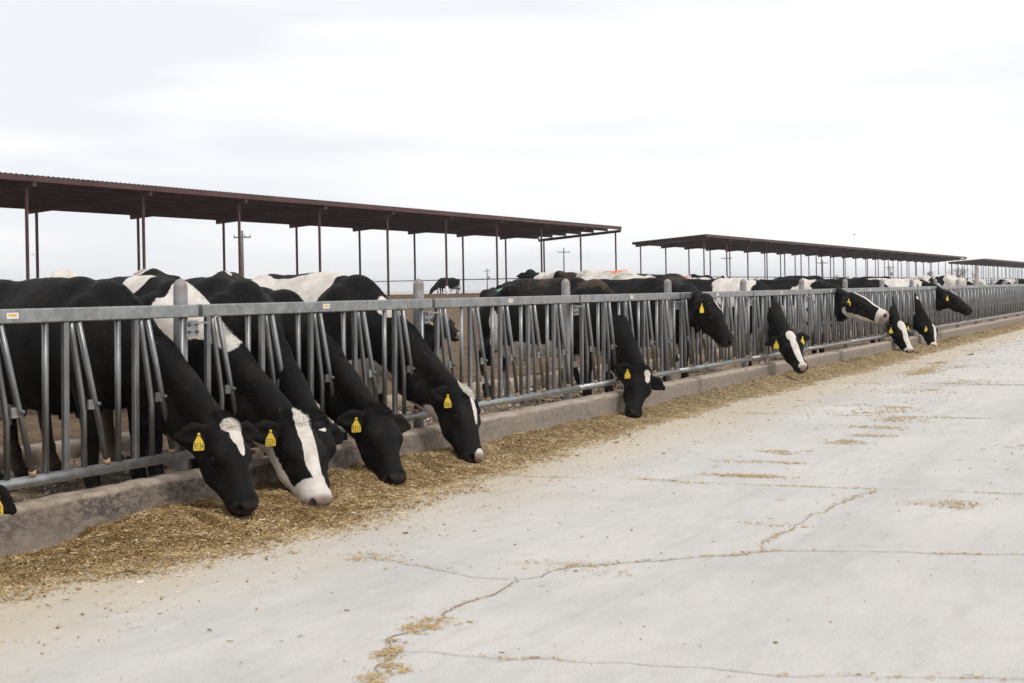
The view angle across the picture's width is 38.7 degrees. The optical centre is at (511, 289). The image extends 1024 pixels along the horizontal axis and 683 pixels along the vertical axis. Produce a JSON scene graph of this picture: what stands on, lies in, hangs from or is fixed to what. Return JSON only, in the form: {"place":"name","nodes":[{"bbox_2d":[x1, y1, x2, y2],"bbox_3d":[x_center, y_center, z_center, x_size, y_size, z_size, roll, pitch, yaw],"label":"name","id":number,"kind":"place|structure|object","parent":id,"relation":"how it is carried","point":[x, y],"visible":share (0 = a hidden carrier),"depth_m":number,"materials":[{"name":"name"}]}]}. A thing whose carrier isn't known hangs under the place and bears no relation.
{"place":"outdoors","nodes":[
{"label":"outdoors","id":0,"kind":"place"},
{"bbox_2d":[0,283,1019,447],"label":"pen ground","id":1,"kind":"structure","parent":0,"point":[32,427],"depth_m":22.24,"materials":[{"name":"brown soil"}]},
{"bbox_2d":[40,269,77,277],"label":"cow","id":2,"kind":"object","parent":1,"relation":"on","point":[63,273],"visible":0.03,"depth_m":14.77},
{"bbox_2d":[131,268,179,279],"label":"cow","id":3,"kind":"object","parent":1,"relation":"on","point":[156,273],"visible":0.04,"depth_m":14.49},
{"bbox_2d":[213,271,251,280],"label":"cow","id":4,"kind":"object","parent":1,"relation":"on","point":[234,276],"visible":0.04,"depth_m":16.56},
{"bbox_2d":[0,172,621,295],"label":"shade shelter","id":5,"kind":"object","parent":1,"relation":"on","point":[32,194],"visible":0.94,"depth_m":80.50,"materials":[{"name":"red metal"}]},
{"bbox_2d":[424,315,459,351],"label":"cow","id":6,"kind":"object","parent":1,"relation":"on","point":[429,334],"visible":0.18,"depth_m":21.48},
{"bbox_2d":[429,278,460,293],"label":"cow","id":7,"kind":"object","parent":1,"relation":"on","point":[453,283],"visible":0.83,"depth_m":114.85},
{"bbox_2d":[373,278,520,293],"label":"pipe fence","id":8,"kind":"object","parent":1,"relation":"on","point":[437,280],"visible":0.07,"depth_m":124.41,"materials":[{"name":"grey metal"}]},
{"bbox_2d":[0,309,999,470],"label":"kerb","id":9,"kind":"structure","parent":1,"relation":"on","point":[75,449],"depth_m":12.30,"materials":[{"name":"concrete"}]},
{"bbox_2d":[974,265,978,304],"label":"gate post","id":10,"kind":"object","parent":9,"relation":"on","point":[976,267],"visible":0.34,"depth_m":55.28,"materials":[{"name":"metal"}]},
{"bbox_2d":[495,269,538,288],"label":"cow","id":11,"kind":"object","parent":1,"relation":"on","point":[529,274],"visible":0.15,"depth_m":27.71},
{"bbox_2d":[534,270,655,354],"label":"cow","id":12,"kind":"object","parent":1,"relation":"on","point":[603,274],"visible":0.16,"depth_m":24.55},
{"bbox_2d":[638,273,703,352],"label":"cow","id":13,"kind":"object","parent":1,"relation":"on","point":[678,277],"visible":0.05,"depth_m":25.54},
{"bbox_2d":[650,277,713,346],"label":"cow","id":14,"kind":"object","parent":1,"relation":"on","point":[704,278],"visible":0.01,"depth_m":28.41},
{"bbox_2d":[683,274,713,278],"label":"cow","id":15,"kind":"object","parent":1,"relation":"on","point":[696,276],"visible":0.02,"depth_m":30.84},
{"bbox_2d":[632,234,966,279],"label":"shade shelter","id":16,"kind":"object","parent":1,"relation":"on","point":[710,242],"visible":0.93,"depth_m":176.19,"materials":[{"name":"red metal"}]},
{"bbox_2d":[773,275,832,326],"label":"cow","id":17,"kind":"object","parent":1,"relation":"on","point":[812,277],"visible":0.05,"depth_m":39.99},
{"bbox_2d":[717,276,1011,278],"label":"pipe fence","id":18,"kind":"object","parent":1,"relation":"on","point":[826,277],"visible":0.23,"depth_m":174.36,"materials":[{"name":"grey metal"}]},
{"bbox_2d":[837,276,892,278],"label":"cow","id":19,"kind":"object","parent":1,"relation":"on","point":[868,277],"visible":0.11,"depth_m":47.83},
{"bbox_2d":[911,275,965,314],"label":"cow","id":20,"kind":"object","parent":1,"relation":"on","point":[947,280],"visible":0.34,"depth_m":51.96},
{"bbox_2d":[946,268,966,278],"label":"bare tree","id":21,"kind":"object","parent":1,"relation":"on","point":[960,274],"visible":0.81,"depth_m":379.63,"materials":[{"name":"grey plant"}]},
{"bbox_2d":[966,279,986,284],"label":"cow","id":22,"kind":"object","parent":1,"relation":"on","point":[981,282],"visible":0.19,"depth_m":79.37},
{"bbox_2d":[948,259,1023,283],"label":"shade shelter","id":23,"kind":"object","parent":1,"relation":"on","point":[997,263],"visible":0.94,"depth_m":334.28,"materials":[{"name":"red metal"}]},
{"bbox_2d":[995,279,1023,296],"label":"cow","id":24,"kind":"object","parent":1,"relation":"on","point":[1010,281],"visible":0.44,"depth_m":87.52},
{"bbox_2d":[0,329,1023,682],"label":"feed lane","id":25,"kind":"structure","parent":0,"point":[678,611],"depth_m":6.84,"materials":[{"name":"concrete"}]},
{"bbox_2d":[369,580,517,681],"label":"lane crack","id":26,"kind":"object","parent":25,"relation":"on","point":[436,623],"visible":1,"depth_m":5.95,"materials":[{"name":"brown"}]},
{"bbox_2d":[0,315,1023,557],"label":"feed curb","id":27,"kind":"structure","parent":25,"relation":"on","point":[43,522],"depth_m":10.43,"materials":[{"name":"concrete"}]},
{"bbox_2d":[0,304,197,490],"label":"headlock panel","id":28,"kind":"object","parent":27,"relation":"on","point":[67,318],"visible":0.99,"depth_m":8.21,"materials":[{"name":"metal"}]},
{"bbox_2d":[185,299,431,447],"bbox_3d":[-1.333,0.566,10.420,0.089,0.960,3.118,0,0,26],"label":"headlock panel","id":29,"kind":"object","parent":27,"relation":"on","point":[209,312],"visible":0.67,"depth_m":10.32,"materials":[{"name":"metal"}]},
{"bbox_2d":[424,295,579,407],"bbox_3d":[-0.021,0.547,13.129,0.089,0.960,3.118,0,0,26],"label":"headlock panel","id":30,"kind":"object","parent":27,"relation":"on","point":[439,304],"visible":0.94,"depth_m":13.08,"materials":[{"name":"metal"}]},
{"bbox_2d":[573,293,679,390],"bbox_3d":[1.292,0.527,15.837,0.089,0.960,3.118,0,0,26],"label":"headlock panel","id":31,"kind":"object","parent":27,"relation":"on","point":[580,311],"visible":0.81,"depth_m":15.50,"materials":[{"name":"metal"}]},
{"bbox_2d":[675,291,752,372],"bbox_3d":[2.605,0.508,18.546,0.089,0.960,3.118,0,0,26],"label":"headlock panel","id":32,"kind":"object","parent":27,"relation":"on","point":[725,309],"visible":0.78,"depth_m":18.61,"materials":[{"name":"metal"}]},
{"bbox_2d":[750,289,808,360],"bbox_3d":[3.918,0.489,21.254,0.089,0.960,3.118,0,0,26],"label":"headlock panel","id":33,"kind":"object","parent":27,"relation":"on","point":[762,329],"visible":0.77,"depth_m":20.71,"materials":[{"name":"metal"}]},
{"bbox_2d":[806,288,852,350],"bbox_3d":[5.231,0.470,23.963,0.089,0.960,3.118,0,0,26],"label":"headlock panel","id":34,"kind":"object","parent":27,"relation":"on","point":[818,326],"visible":0.92,"depth_m":23.66,"materials":[{"name":"metal"}]},
{"bbox_2d":[852,287,887,342],"bbox_3d":[6.544,0.451,26.671,0.089,0.960,3.118,0,0,26],"label":"headlock panel","id":35,"kind":"object","parent":27,"relation":"on","point":[876,328],"visible":0.56,"depth_m":26.65,"materials":[{"name":"metal"}]},
{"bbox_2d":[886,287,916,336],"bbox_3d":[7.857,0.432,29.380,0.089,0.960,3.118,0,0,26],"label":"headlock panel","id":36,"kind":"object","parent":27,"relation":"on","point":[906,297],"visible":0.7,"depth_m":29.61,"materials":[{"name":"metal"}]},
{"bbox_2d":[916,286,941,327],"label":"headlock panel","id":37,"kind":"object","parent":27,"relation":"on","point":[928,292],"visible":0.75,"depth_m":32.16,"materials":[{"name":"metal"}]},
{"bbox_2d":[940,285,961,327],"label":"headlock panel","id":38,"kind":"object","parent":27,"relation":"on","point":[956,290],"visible":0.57,"depth_m":34.65,"materials":[{"name":"metal"}]},
{"bbox_2d":[961,285,979,323],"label":"headlock panel","id":39,"kind":"object","parent":27,"relation":"on","point":[972,291],"visible":0.87,"depth_m":37.49,"materials":[{"name":"metal"}]},
{"bbox_2d":[979,285,995,320],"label":"headlock panel","id":40,"kind":"object","parent":27,"relation":"on","point":[986,292],"visible":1,"depth_m":40.05,"materials":[{"name":"metal"}]},
{"bbox_2d":[995,284,1008,317],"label":"headlock panel","id":41,"kind":"object","parent":27,"relation":"on","point":[1000,291],"visible":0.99,"depth_m":42.86,"materials":[{"name":"metal"}]},
{"bbox_2d":[1009,284,1021,315],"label":"headlock panel","id":42,"kind":"object","parent":27,"relation":"on","point":[1015,301],"visible":0.98,"depth_m":45.56,"materials":[{"name":"metal"}]},
{"bbox_2d":[1020,284,1023,313],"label":"headlock panel","id":43,"kind":"object","parent":27,"relation":"on","point":[1022,298],"visible":0.99,"depth_m":47.27,"materials":[{"name":"metal"}]},
{"bbox_2d":[0,323,1023,583],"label":"feed pile","id":44,"kind":"object","parent":25,"relation":"on","point":[408,477],"visible":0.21,"depth_m":9.48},
{"bbox_2d":[0,322,1023,646],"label":"chopped straw","id":45,"kind":"object","parent":44,"relation":"on","point":[12,576],"visible":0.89,"depth_m":8.94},
{"bbox_2d":[18,332,1023,682],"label":"loose chaff","id":46,"kind":"object","parent":25,"relation":"on","point":[932,368],"visible":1,"depth_m":8.50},
{"bbox_2d":[351,550,966,578],"bbox_3d":[1.269,1.328,7.072,4.262,0.001,0.693,-1,0,2],"label":"lane crack","id":47,"kind":"object","parent":25,"relation":"on","point":[633,561],"visible":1,"depth_m":7.19,"materials":[{"name":"grey concrete"}]},
{"bbox_2d":[408,651,1020,678],"bbox_3d":[1.067,1.331,5.062,3.111,0.001,0.131,-1,0,13],"label":"lane crack","id":48,"kind":"object","parent":25,"relation":"on","point":[692,666],"visible":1,"depth_m":5.17,"materials":[{"name":"grey concrete"}]},
{"bbox_2d":[490,474,1010,493],"bbox_3d":[3.530,1.295,9.129,8.109,0.001,0.059,-1,0,22],"label":"lane joint","id":49,"kind":"object","parent":25,"relation":"on","point":[750,484],"visible":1,"depth_m":9.92,"materials":[{"name":"grey concrete"}]},
{"bbox_2d":[761,492,871,549],"bbox_3d":[1.763,1.321,8.472,0.122,0.001,2.376,-1,0,28],"label":"lane crack","id":50,"kind":"object","parent":25,"relation":"on","point":[810,515],"visible":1,"depth_m":8.50,"materials":[{"name":"brown"}]},
{"bbox_2d":[0,0,1023,290],"label":"sky","id":51,"kind":"structure","parent":0,"point":[896,125],"materials":[{"name":"white"}]},
{"bbox_2d":[1,313,1023,502],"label":"feed alley slab","id":52,"kind":"structure","parent":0,"point":[36,492],"depth_m":14.08,"materials":[{"name":"concrete"}]},
{"bbox_2d":[0,485,16,514],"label":"cow","id":53,"kind":"object","parent":52,"relation":"on","point":[7,505],"visible":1,"depth_m":7.09},
{"bbox_2d":[0,276,259,516],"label":"cow","id":54,"kind":"object","parent":52,"relation":"on","point":[207,431],"visible":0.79,"depth_m":8.93},
{"bbox_2d":[10,274,331,506],"bbox_3d":[-2.429,0.665,9.941,3.052,1.536,0.749,-1,0,30],"label":"cow","id":55,"kind":"object","parent":52,"relation":"on","point":[289,443],"visible":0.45,"depth_m":9.44},
{"bbox_2d":[173,278,187,471],"bbox_3d":[-2.069,0.646,9.110,0.087,1.428,0.088,0,0,-26],"label":"round post","id":56,"kind":"object","parent":52,"relation":"on","point":[180,291],"visible":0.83,"depth_m":9.07,"materials":[{"name":"metal"}]},
{"bbox_2d":[101,276,343,487],"bbox_3d":[-2.115,0.631,10.597,0.754,1.462,3.142,-1,0,-45],"label":"cow","id":57,"kind":"object","parent":52,"relation":"on","point":[294,388],"visible":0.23,"depth_m":10.17},
{"bbox_2d":[173,287,410,485],"bbox_3d":[-1.848,0.687,11.015,2.997,1.442,0.687,-1,0,38],"label":"cow","id":58,"kind":"object","parent":52,"relation":"on","point":[365,419],"visible":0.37,"depth_m":10.37},
{"bbox_2d":[252,271,483,463],"bbox_3d":[-1.454,0.615,12.078,3.007,1.541,0.845,-1,0,35],"label":"cow","id":59,"kind":"object","parent":52,"relation":"on","point":[441,394],"visible":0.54,"depth_m":11.53},
{"bbox_2d":[10,350,824,501],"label":"manure clods","id":60,"kind":"object","parent":52,"relation":"on","point":[428,420],"visible":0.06,"depth_m":16.04,"materials":[{"name":"brown soil"}]},
{"bbox_2d":[413,279,423,427],"bbox_3d":[-0.756,0.627,11.817,0.087,1.428,0.088,0,0,1],"label":"round post","id":61,"kind":"object","parent":52,"relation":"on","point":[418,288],"visible":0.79,"depth_m":11.78,"materials":[{"name":"metal"}]},
{"bbox_2d":[561,279,571,399],"bbox_3d":[0.546,0.608,14.533,0.088,1.428,0.087,-1,-1,-10],"label":"round post","id":62,"kind":"object","parent":52,"relation":"on","point":[565,286],"visible":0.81,"depth_m":14.50,"materials":[{"name":"metal"}]},
{"bbox_2d":[478,277,664,417],"bbox_3d":[0.613,0.614,16.176,0.739,1.497,2.814,-1,0,-40],"label":"cow","id":63,"kind":"object","parent":52,"relation":"on","point":[638,380],"visible":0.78,"depth_m":15.80},
{"bbox_2d":[557,277,734,384],"bbox_3d":[1.733,0.568,18.480,0.981,1.437,2.971,-1,0,-40],"label":"cow","id":64,"kind":"object","parent":52,"relation":"on","point":[705,314],"visible":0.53,"depth_m":18.13},
{"bbox_2d":[664,279,673,380],"bbox_3d":[1.855,0.589,17.241,0.087,1.428,0.088,-2,-1,31],"label":"round post","id":65,"kind":"object","parent":52,"relation":"on","point":[667,286],"visible":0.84,"depth_m":17.21,"materials":[{"name":"metal"}]},
{"bbox_2d":[658,278,809,373],"bbox_3d":[3.287,0.549,21.330,0.984,1.444,3.144,-1,0,-38],"label":"cow","id":66,"kind":"object","parent":52,"relation":"on","point":[786,341],"visible":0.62,"depth_m":20.65},
{"bbox_2d":[740,279,747,367],"bbox_3d":[3.173,0.570,19.951,0.088,1.428,0.087,0,-1,-33],"label":"round post","id":67,"kind":"object","parent":52,"relation":"on","point":[743,288],"visible":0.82,"depth_m":19.92,"materials":[{"name":"metal"}]},
{"bbox_2d":[799,279,803,355],"bbox_3d":[4.496,0.551,22.647,0.087,1.428,0.088,0,0,-5],"label":"round post","id":68,"kind":"object","parent":52,"relation":"on","point":[801,283],"visible":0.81,"depth_m":22.61,"materials":[{"name":"metal"}]},
{"bbox_2d":[737,278,888,357],"bbox_3d":[4.973,0.524,24.793,3.228,1.441,0.980,-1,0,45],"label":"cow","id":69,"kind":"object","parent":52,"relation":"on","point":[847,305],"visible":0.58,"depth_m":24.23},
{"bbox_2d":[842,279,848,347],"bbox_3d":[5.797,0.532,25.350,0.088,1.428,0.087,-1,1,12],"label":"round post","id":70,"kind":"object","parent":52,"relation":"on","point":[844,283],"visible":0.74,"depth_m":25.32,"materials":[{"name":"metal"}]},
{"bbox_2d":[806,278,912,352],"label":"cow","id":71,"kind":"object","parent":52,"relation":"on","point":[897,328],"visible":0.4,"depth_m":28.22},
{"bbox_2d":[880,279,883,341],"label":"round post","id":72,"kind":"object","parent":52,"relation":"on","point":[881,285],"visible":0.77,"depth_m":28.03,"materials":[{"name":"metal"}]},
{"bbox_2d":[830,278,937,346],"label":"cow","id":73,"kind":"object","parent":52,"relation":"on","point":[924,326],"visible":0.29,"depth_m":30.44},
{"bbox_2d":[909,279,913,335],"bbox_3d":[8.431,0.494,30.768,0.088,1.428,0.087,-1,1,-30],"label":"round post","id":74,"kind":"object","parent":52,"relation":"on","point":[911,282],"visible":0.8,"depth_m":30.73,"materials":[{"name":"metal"}]},
{"bbox_2d":[856,278,972,336],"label":"cow","id":75,"kind":"object","parent":52,"relation":"on","point":[949,299],"visible":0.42,"depth_m":32.57},
{"bbox_2d":[956,279,959,327],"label":"round post","id":76,"kind":"object","parent":52,"relation":"on","point":[957,282],"visible":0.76,"depth_m":36.17,"materials":[{"name":"metal"}]},
{"bbox_2d":[973,279,977,323],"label":"round post","id":77,"kind":"object","parent":52,"relation":"on","point":[974,281],"visible":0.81,"depth_m":38.88,"materials":[{"name":"metal"}]},
{"bbox_2d":[383,283,989,393],"bbox_3d":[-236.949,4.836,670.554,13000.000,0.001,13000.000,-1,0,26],"label":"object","id":78,"kind":"structure","parent":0,"point":[434,292],"depth_m":1273.51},
{"bbox_2d":[234,231,250,276],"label":"utility pole","id":79,"kind":"object","parent":78,"relation":"on","point":[242,256],"visible":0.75,"depth_m":169.90,"materials":[{"name":"brown wood"}]},
{"bbox_2d":[557,248,569,271],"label":"utility pole","id":80,"kind":"object","parent":78,"relation":"on","point":[563,252],"visible":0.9,"depth_m":299.86,"materials":[{"name":"grey wood"}]},
{"bbox_2d":[886,265,893,276],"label":"utility pole","id":81,"kind":"object","parent":78,"relation":"on","point":[890,273],"visible":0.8,"depth_m":399.96,"materials":[{"name":"grey wood"}]}
]}

